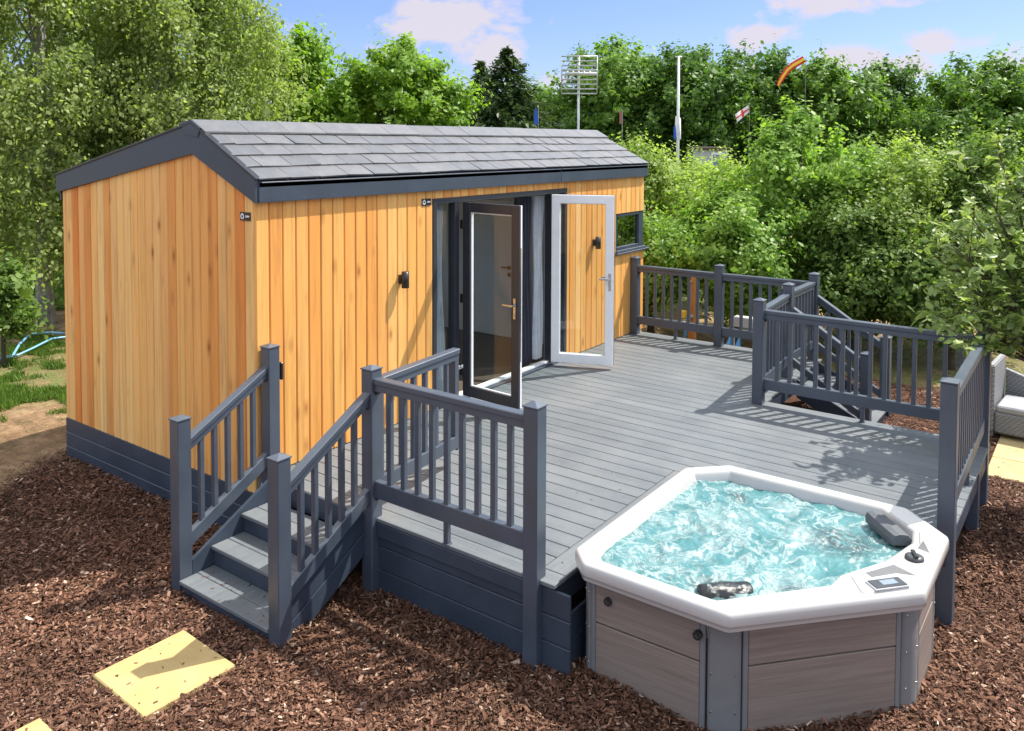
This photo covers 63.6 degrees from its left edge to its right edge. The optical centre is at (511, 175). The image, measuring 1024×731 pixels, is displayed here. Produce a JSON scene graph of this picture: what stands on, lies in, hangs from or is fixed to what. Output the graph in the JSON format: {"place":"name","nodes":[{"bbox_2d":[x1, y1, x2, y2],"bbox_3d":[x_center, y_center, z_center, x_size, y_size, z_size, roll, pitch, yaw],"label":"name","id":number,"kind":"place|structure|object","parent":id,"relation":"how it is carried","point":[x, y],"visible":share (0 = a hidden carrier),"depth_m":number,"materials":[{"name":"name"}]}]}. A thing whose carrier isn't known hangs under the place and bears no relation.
{"place":"outdoors","nodes":[
{"label":"outdoors","id":0,"kind":"place"},
{"bbox_2d":[0,270,66,422],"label":"grass","id":1,"kind":"structure","parent":0,"point":[13,394],"depth_m":12.34,"materials":[{"name":"green plant"}]},
{"bbox_2d":[0,150,1023,492],"bbox_3d":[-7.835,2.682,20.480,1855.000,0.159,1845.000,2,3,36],"label":"ground","id":2,"kind":"structure","parent":0,"point":[34,426],"depth_m":12.14,"materials":[{"name":"brown soil"}]},
{"bbox_2d":[5,206,34,260],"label":"shrub","id":3,"kind":"object","parent":2,"relation":"on","point":[24,240],"visible":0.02,"depth_m":22.83,"materials":[{"name":"green plant"}]},
{"bbox_2d":[0,242,53,366],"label":"shrub","id":4,"kind":"object","parent":2,"relation":"on","point":[18,311],"visible":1,"depth_m":12.71,"materials":[{"name":"green plant"}]},
{"bbox_2d":[0,331,65,358],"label":"garden hose","id":5,"kind":"object","parent":2,"relation":"on","point":[27,350],"visible":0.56,"depth_m":13.77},
{"bbox_2d":[0,0,196,325],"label":"birch tree","id":6,"kind":"object","parent":2,"relation":"on","point":[46,129],"visible":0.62,"depth_m":14.38,"materials":[{"name":"green plant"}]},
{"bbox_2d":[0,0,252,248],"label":"birch tree","id":7,"kind":"object","parent":2,"relation":"on","point":[24,45],"visible":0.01,"depth_m":17.96,"materials":[{"name":"green plant"}]},
{"bbox_2d":[43,0,328,188],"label":"birch tree","id":8,"kind":"object","parent":2,"relation":"on","point":[201,20],"visible":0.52,"depth_m":15.62,"materials":[{"name":"green plant"}]},
{"bbox_2d":[176,8,349,122],"bbox_3d":[-6.425,-0.882,21.834,5.085,7.067,4.105,-1,3,-36],"label":"oak tree","id":9,"kind":"object","parent":2,"relation":"on","point":[311,48],"visible":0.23,"depth_m":21.95,"materials":[{"name":"green plant"}]},
{"bbox_2d":[290,31,387,123],"bbox_3d":[-5.937,-0.934,25.086,4.209,6.913,3.823,0,2,0],"label":"oak tree","id":10,"kind":"object","parent":2,"relation":"on","point":[332,54],"visible":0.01,"depth_m":24.63,"materials":[{"name":"green plant"}]},
{"bbox_2d":[55,119,649,526],"bbox_3d":[-1.090,1.226,10.595,4.234,3.699,7.210,2,3,36],"label":"cabin","id":11,"kind":"object","parent":2,"relation":"on","point":[204,260],"visible":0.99,"depth_m":8.17,"materials":[{"name":"orange wood"}]},
{"bbox_2d":[437,205,444,390],"bbox_3d":[-0.796,1.386,9.110,0.094,2.120,0.190,2,3,36],"label":"curtain","id":12,"kind":"object","parent":11,"relation":"hanging from","point":[440,335],"visible":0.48,"depth_m":9.08,"materials":[{"name":"grey fabric"}]},
{"bbox_2d":[460,202,521,408],"bbox_3d":[-0.247,1.375,8.873,0.833,2.145,0.122,2,3,40],"label":"door leaf","id":13,"kind":"structure","parent":11,"relation":"in","point":[513,400],"depth_m":8.83,"materials":[{"name":"black plastic"}]},
{"bbox_2d":[472,200,513,337],"bbox_3d":[-0.284,1.365,12.201,0.810,1.995,0.085,2,3,36],"label":"interior door","id":14,"kind":"structure","parent":11,"relation":"in","point":[492,233],"depth_m":12.21,"materials":[{"name":"white wood"}]},
{"bbox_2d":[514,197,531,363],"bbox_3d":[0.154,1.333,10.496,0.095,2.120,0.350,2,3,36],"label":"curtain","id":15,"kind":"object","parent":11,"relation":"hanging from","point":[525,203],"visible":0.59,"depth_m":10.51,"materials":[{"name":"black fabric"}]},
{"bbox_2d":[532,196,543,358],"bbox_3d":[0.337,1.325,10.729,0.094,2.120,0.184,2,3,36],"label":"curtain","id":16,"kind":"object","parent":11,"relation":"hanging from","point":[537,234],"visible":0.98,"depth_m":10.70,"materials":[{"name":"white fabric"}]},
{"bbox_2d":[549,194,614,365],"bbox_3d":[0.878,1.316,10.441,0.833,2.145,0.177,1,2,14],"label":"door leaf","id":17,"kind":"structure","parent":11,"relation":"in","point":[607,359],"depth_m":10.41,"materials":[{"name":"white plastic"}]},
{"bbox_2d":[615,210,649,255],"bbox_3d":[1.770,0.842,12.332,0.135,0.596,1.010,2,3,36],"label":"window","id":18,"kind":"structure","parent":11,"relation":"in","point":[629,225],"depth_m":12.33,"materials":[{"name":"paint"}]},
{"bbox_2d":[297,24,492,126],"bbox_3d":[-3.170,-0.712,22.909,5.309,6.713,4.956,0,2,0],"label":"oak tree","id":19,"kind":"object","parent":2,"relation":"on","point":[411,88],"visible":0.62,"depth_m":21.85,"materials":[{"name":"green plant"}]},
{"bbox_2d":[460,60,492,121],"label":"conifer","id":20,"kind":"object","parent":2,"relation":"on","point":[480,65],"visible":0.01,"depth_m":49.53,"materials":[{"name":"green plant"}]},
{"bbox_2d":[0,355,1023,730],"bbox_3d":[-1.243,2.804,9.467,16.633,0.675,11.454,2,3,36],"label":"bark chips","id":21,"kind":"object","parent":2,"relation":"on","point":[32,569],"visible":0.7,"depth_m":5.56,"materials":[{"name":"brown wood"}]},
{"bbox_2d":[15,718,52,730],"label":"stepping slab","id":22,"kind":"object","parent":21,"relation":"on","point":[39,724],"depth_m":4.78,"materials":[{"name":"stone"}]},
{"bbox_2d":[93,630,234,722],"bbox_3d":[-2.230,3.197,5.311,0.646,0.045,0.646,2,3,36],"label":"stepping slab","id":23,"kind":"object","parent":21,"relation":"on","point":[147,674],"depth_m":5.27,"materials":[{"name":"stone"}]},
{"bbox_2d":[179,480,363,638],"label":"deck steps","id":24,"kind":"structure","parent":21,"relation":"on","point":[235,546],"depth_m":6.22,"materials":[{"name":"grey wood"}]},
{"bbox_2d":[168,343,282,595],"bbox_3d":[-2.271,2.344,6.676,0.126,1.832,1.036,2,3,34],"label":"stair railing","id":25,"kind":"object","parent":24,"relation":"attached to","point":[186,534],"visible":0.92,"depth_m":6.55,"materials":[{"name":"grey wood"}]},
{"bbox_2d":[266,392,369,648],"bbox_3d":[-1.359,2.482,5.912,0.121,1.665,0.865,2,3,36],"label":"stair railing","id":26,"kind":"object","parent":24,"relation":"attached to","point":[284,481],"visible":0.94,"depth_m":5.75,"materials":[{"name":"grey wood"}]},
{"bbox_2d":[575,465,948,730],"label":"hot tub","id":27,"kind":"object","parent":21,"relation":"on","point":[859,641],"visible":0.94,"depth_m":5.01,"materials":[{"name":"white plastic"}]},
{"bbox_2d":[796,363,888,422],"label":"deck steps","id":28,"kind":"structure","parent":21,"relation":"on","point":[829,407],"depth_m":9.98,"materials":[{"name":"grey wood"}]},
{"bbox_2d":[793,307,873,420],"bbox_3d":[3.784,2.385,9.791,0.897,1.540,0.121,2,3,36],"label":"step railing","id":29,"kind":"object","parent":28,"relation":"attached to","point":[863,367],"visible":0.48,"depth_m":9.68,"materials":[{"name":"grey wood"}]},
{"bbox_2d":[818,295,891,417],"bbox_3d":[4.379,2.354,10.606,0.897,1.540,0.121,2,3,36],"label":"step railing","id":30,"kind":"object","parent":28,"relation":"attached to","point":[837,313],"visible":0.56,"depth_m":10.52,"materials":[{"name":"grey wood"}]},
{"bbox_2d":[461,45,567,128],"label":"conifer","id":31,"kind":"object","parent":2,"relation":"on","point":[505,113],"visible":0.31,"depth_m":45.28,"materials":[{"name":"green plant"}]},
{"bbox_2d":[534,107,538,128],"bbox_3d":[0.961,-0.298,33.093,0.196,4.835,0.048,0,2,-2],"label":"flag","id":32,"kind":"object","parent":2,"relation":"on","point":[536,118],"visible":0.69,"depth_m":33.00,"materials":[{"name":"blue fabric"}]},
{"bbox_2d":[510,71,591,128],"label":"oak tree","id":33,"kind":"object","parent":2,"relation":"on","point":[550,109],"visible":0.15,"depth_m":57.39,"materials":[{"name":"green plant"}]},
{"bbox_2d":[561,55,597,129],"bbox_3d":[2.423,-0.984,29.881,1.324,6.677,0.344,0,2,0],"label":"tv aerial","id":34,"kind":"object","parent":2,"relation":"on","point":[578,72],"visible":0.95,"depth_m":29.80,"materials":[{"name":"metal"}]},
{"bbox_2d":[535,31,666,153],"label":"oak tree","id":35,"kind":"object","parent":2,"relation":"on","point":[606,107],"visible":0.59,"depth_m":52.98,"materials":[{"name":"green plant"}]},
{"bbox_2d":[619,110,622,140],"bbox_3d":[4.350,-0.239,33.094,0.126,4.741,0.041,0,2,-1],"label":"flag","id":36,"kind":"object","parent":2,"relation":"on","point":[620,117],"visible":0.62,"depth_m":33.00,"materials":[{"name":"red fabric"}]},
{"bbox_2d":[291,331,989,676],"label":"deck","id":37,"kind":"structure","parent":2,"relation":"on","point":[644,415],"depth_m":7.36,"materials":[{"name":"grey wood"}]},
{"bbox_2d":[360,364,547,671],"bbox_3d":[-0.460,2.386,5.864,1.617,1.867,0.131,2,3,36],"label":"deck railing","id":38,"kind":"object","parent":37,"relation":"attached to","point":[528,538],"visible":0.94,"depth_m":5.75,"materials":[{"name":"grey wood"}]},
{"bbox_2d":[382,347,462,482],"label":"gate","id":39,"kind":"structure","parent":38,"relation":"attached to","point":[423,367],"depth_m":6.87,"materials":[{"name":"grey wood"}]},
{"bbox_2d":[630,256,819,359],"bbox_3d":[2.902,1.817,11.606,2.706,1.161,0.140,2,3,34],"label":"deck railing","id":40,"kind":"object","parent":37,"relation":"on","point":[718,330],"visible":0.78,"depth_m":11.70,"materials":[{"name":"grey wood"}]},
{"bbox_2d":[793,281,815,358],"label":"gate","id":41,"kind":"structure","parent":40,"relation":"attached to","point":[804,298],"depth_m":10.50,"materials":[{"name":"grey wood"}]},
{"bbox_2d":[752,282,794,404],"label":"deck railing","id":42,"kind":"object","parent":37,"relation":"on","point":[763,354],"visible":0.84,"depth_m":9.30,"materials":[{"name":"grey wood"}]},
{"bbox_2d":[764,309,991,508],"bbox_3d":[3.635,2.287,8.422,2.149,1.847,0.121,2,3,36],"label":"deck railing","id":43,"kind":"object","parent":37,"relation":"attached to","point":[869,401],"visible":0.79,"depth_m":8.39,"materials":[{"name":"grey wood"}]},
{"bbox_2d":[935,336,985,626],"bbox_3d":[3.784,2.361,6.864,0.130,1.867,2.232,2,3,36],"label":"deck railing","id":44,"kind":"object","parent":37,"relation":"attached to","point":[961,426],"visible":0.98,"depth_m":5.99,"materials":[{"name":"grey wood"}]},
{"bbox_2d":[608,124,710,300],"bbox_3d":[2.846,0.928,16.830,2.787,3.927,3.176,2,3,36],"label":"hawthorn bush","id":45,"kind":"object","parent":2,"relation":"on","point":[658,177],"visible":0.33,"depth_m":16.29,"materials":[{"name":"green plant"}]},
{"bbox_2d":[643,200,704,333],"bbox_3d":[2.471,1.701,14.630,2.437,2.556,2.482,2,3,36],"label":"hawthorn bush","id":46,"kind":"object","parent":2,"relation":"on","point":[656,252],"visible":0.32,"depth_m":13.95,"materials":[{"name":"green plant"}]},
{"bbox_2d":[675,56,681,167],"bbox_3d":[6.218,-1.067,31.007,0.250,6.778,0.134,0,2,-16],"label":"flagpole","id":47,"kind":"object","parent":2,"relation":"on","point":[678,96],"visible":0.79,"depth_m":30.89,"materials":[{"name":"white metal"}]},
{"bbox_2d":[674,115,680,139],"bbox_3d":[6.161,-1.770,30.809,0.300,0.928,0.256,0,2,1],"label":"flag","id":48,"kind":"object","parent":47,"relation":"attached to","point":[677,131],"visible":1,"depth_m":30.83,"materials":[{"name":"white fabric"}]},
{"bbox_2d":[613,34,763,170],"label":"oak tree","id":49,"kind":"object","parent":2,"relation":"on","point":[703,102],"visible":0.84,"depth_m":51.37,"materials":[{"name":"green plant"}]},
{"bbox_2d":[682,277,695,339],"bbox_3d":[2.745,2.289,12.936,0.195,1.410,0.274,2,3,36],"label":"tap post","id":50,"kind":"object","parent":2,"relation":"on","point":[691,335],"visible":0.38,"depth_m":12.92,"materials":[{"name":"brown wood"}]},
{"bbox_2d":[643,140,744,223],"bbox_3d":[4.295,0.974,19.580,3.033,3.623,3.274,2,3,36],"label":"hawthorn bush","id":51,"kind":"object","parent":2,"relation":"on","point":[689,167],"visible":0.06,"depth_m":19.28,"materials":[{"name":"green plant"}]},
{"bbox_2d":[689,147,729,170],"bbox_3d":[5.849,0.845,24.584,0.940,3.374,1.180,0,2,0],"label":"hut","id":52,"kind":"object","parent":2,"relation":"on","point":[707,152],"visible":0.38,"depth_m":24.01,"materials":[{"name":"white plastic"}]},
{"bbox_2d":[711,153,724,167],"bbox_3d":[5.983,-0.439,24.000,0.400,0.440,0.038,0,2,0],"label":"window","id":53,"kind":"structure","parent":52,"relation":"in","point":[712,154],"depth_m":23.99,"materials":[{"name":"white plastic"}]},
{"bbox_2d":[666,137,753,305],"bbox_3d":[4.268,1.020,17.657,2.340,3.675,2.708,2,3,36],"label":"hawthorn bush","id":54,"kind":"object","parent":2,"relation":"on","point":[715,168],"visible":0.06,"depth_m":17.65,"materials":[{"name":"green plant"}]},
{"bbox_2d":[652,160,817,343],"bbox_3d":[3.799,1.378,14.291,3.065,3.251,3.258,2,3,36],"label":"hawthorn bush","id":55,"kind":"object","parent":2,"relation":"on","point":[729,236],"visible":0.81,"depth_m":13.46,"materials":[{"name":"green plant"}]},
{"bbox_2d":[726,315,752,346],"bbox_3d":[3.411,2.567,12.318,0.411,0.910,0.262,2,3,36],"label":"hookup box","id":56,"kind":"object","parent":2,"relation":"on","point":[730,340],"visible":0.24,"depth_m":12.33,"materials":[{"name":"grey plastic"}]},
{"bbox_2d":[711,59,768,164],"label":"oak tree","id":57,"kind":"object","parent":2,"relation":"on","point":[749,152],"depth_m":63.36,"materials":[{"name":"green plant"}]},
{"bbox_2d":[702,33,830,178],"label":"oak tree","id":58,"kind":"object","parent":2,"relation":"on","point":[770,63],"visible":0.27,"depth_m":54.00,"materials":[{"name":"green plant"}]},
{"bbox_2d":[805,66,805,99],"bbox_3d":[12.031,-1.357,34.001,0.021,6.956,0.024,2,3,36],"label":"flagpole","id":59,"kind":"object","parent":2,"relation":"on","point":[805,82],"visible":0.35,"depth_m":33.89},
{"bbox_2d":[777,56,805,85],"bbox_3d":[11.498,-4.277,34.006,1.198,1.253,0.079,0,2,-2],"label":"windsock","id":60,"kind":"object","parent":59,"relation":"attached to","point":[792,66],"visible":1,"depth_m":33.98,"materials":[{"name":"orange fabric"}]},
{"bbox_2d":[717,95,909,315],"bbox_3d":[5.364,0.745,15.183,3.492,4.444,3.471,2,3,36],"label":"oak bush","id":61,"kind":"object","parent":2,"relation":"on","point":[788,164],"visible":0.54,"depth_m":14.36,"materials":[{"name":"green plant"}]},
{"bbox_2d":[762,39,907,163],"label":"oak tree","id":62,"kind":"object","parent":2,"relation":"on","point":[844,92],"visible":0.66,"depth_m":51.67,"materials":[{"name":"green plant"}]},
{"bbox_2d":[777,184,932,351],"bbox_3d":[5.737,1.573,13.621,2.636,2.912,3.094,2,3,36],"label":"hawthorn bush","id":63,"kind":"object","parent":2,"relation":"on","point":[848,259],"visible":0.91,"depth_m":13.07,"materials":[{"name":"green plant"}]},
{"bbox_2d":[812,125,968,339],"bbox_3d":[6.739,1.053,14.604,2.957,3.882,3.978,2,3,36],"label":"hawthorn bush","id":64,"kind":"object","parent":2,"relation":"on","point":[911,179],"visible":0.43,"depth_m":13.72,"materials":[{"name":"green plant"}]},
{"bbox_2d":[843,50,941,157],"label":"oak tree","id":65,"kind":"object","parent":2,"relation":"on","point":[903,88],"visible":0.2,"depth_m":56.15,"materials":[{"name":"green plant"}]},
{"bbox_2d":[866,202,1023,369],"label":"hawthorn bush","id":66,"kind":"object","parent":2,"relation":"on","point":[925,273],"visible":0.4,"depth_m":12.47,"materials":[{"name":"green plant"}]},
{"bbox_2d":[870,42,1023,171],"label":"oak tree","id":67,"kind":"object","parent":2,"relation":"on","point":[988,93],"visible":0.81,"depth_m":49.30,"materials":[{"name":"green plant"}]},
{"bbox_2d":[908,121,1023,360],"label":"apple tree","id":68,"kind":"object","parent":2,"relation":"on","point":[1002,317],"visible":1,"depth_m":7.74,"materials":[{"name":"green plant"}]},
{"bbox_2d":[920,112,1023,268],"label":"hawthorn bush","id":69,"kind":"object","parent":2,"relation":"on","point":[977,156],"visible":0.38,"depth_m":13.64,"materials":[{"name":"green plant"}]},
{"bbox_3d":[9.742,-0.398,34.039,0.021,5.020,0.024,2,3,36],"label":"flagpole","id":70,"kind":"object","parent":2,"relation":"on","visible":0},
{"bbox_2d":[735,106,748,121],"bbox_3d":[9.448,-2.538,34.006,0.622,0.699,0.186,0,2,-13],"label":"flag","id":71,"kind":"object","parent":70,"relation":"attached to","point":[741,114],"visible":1,"depth_m":34.01,"materials":[{"name":"white fabric"}]},
{"bbox_2d":[1,0,1023,137],"label":"sky","id":72,"kind":"structure","parent":0,"point":[539,32],"materials":[{"name":"blue"}]},
{"bbox_2d":[601,480,906,599],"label":"water","id":73,"kind":"structure","parent":0,"point":[693,536],"depth_m":5.62,"materials":[{"name":"teal liquid"}]},
{"bbox_2d":[988,457,1023,483],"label":"paving slab","id":74,"kind":"structure","parent":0,"point":[1014,470],"depth_m":8.64,"materials":[{"name":"stone"}]},
{"bbox_2d":[992,441,1023,462],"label":"paving slab","id":75,"kind":"structure","parent":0,"point":[1006,450],"depth_m":9.15,"materials":[{"name":"stone"}]},
{"bbox_2d":[998,434,1023,444],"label":"paving slab","id":76,"kind":"structure","parent":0,"point":[1011,439],"depth_m":9.52,"materials":[{"name":"stone"}]},
{"bbox_2d":[990,354,1023,437],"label":"wicker chair","id":77,"kind":"object","parent":76,"relation":"on","point":[1007,406],"visible":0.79,"depth_m":9.61,"materials":[{"name":"white wicker"}]}
]}

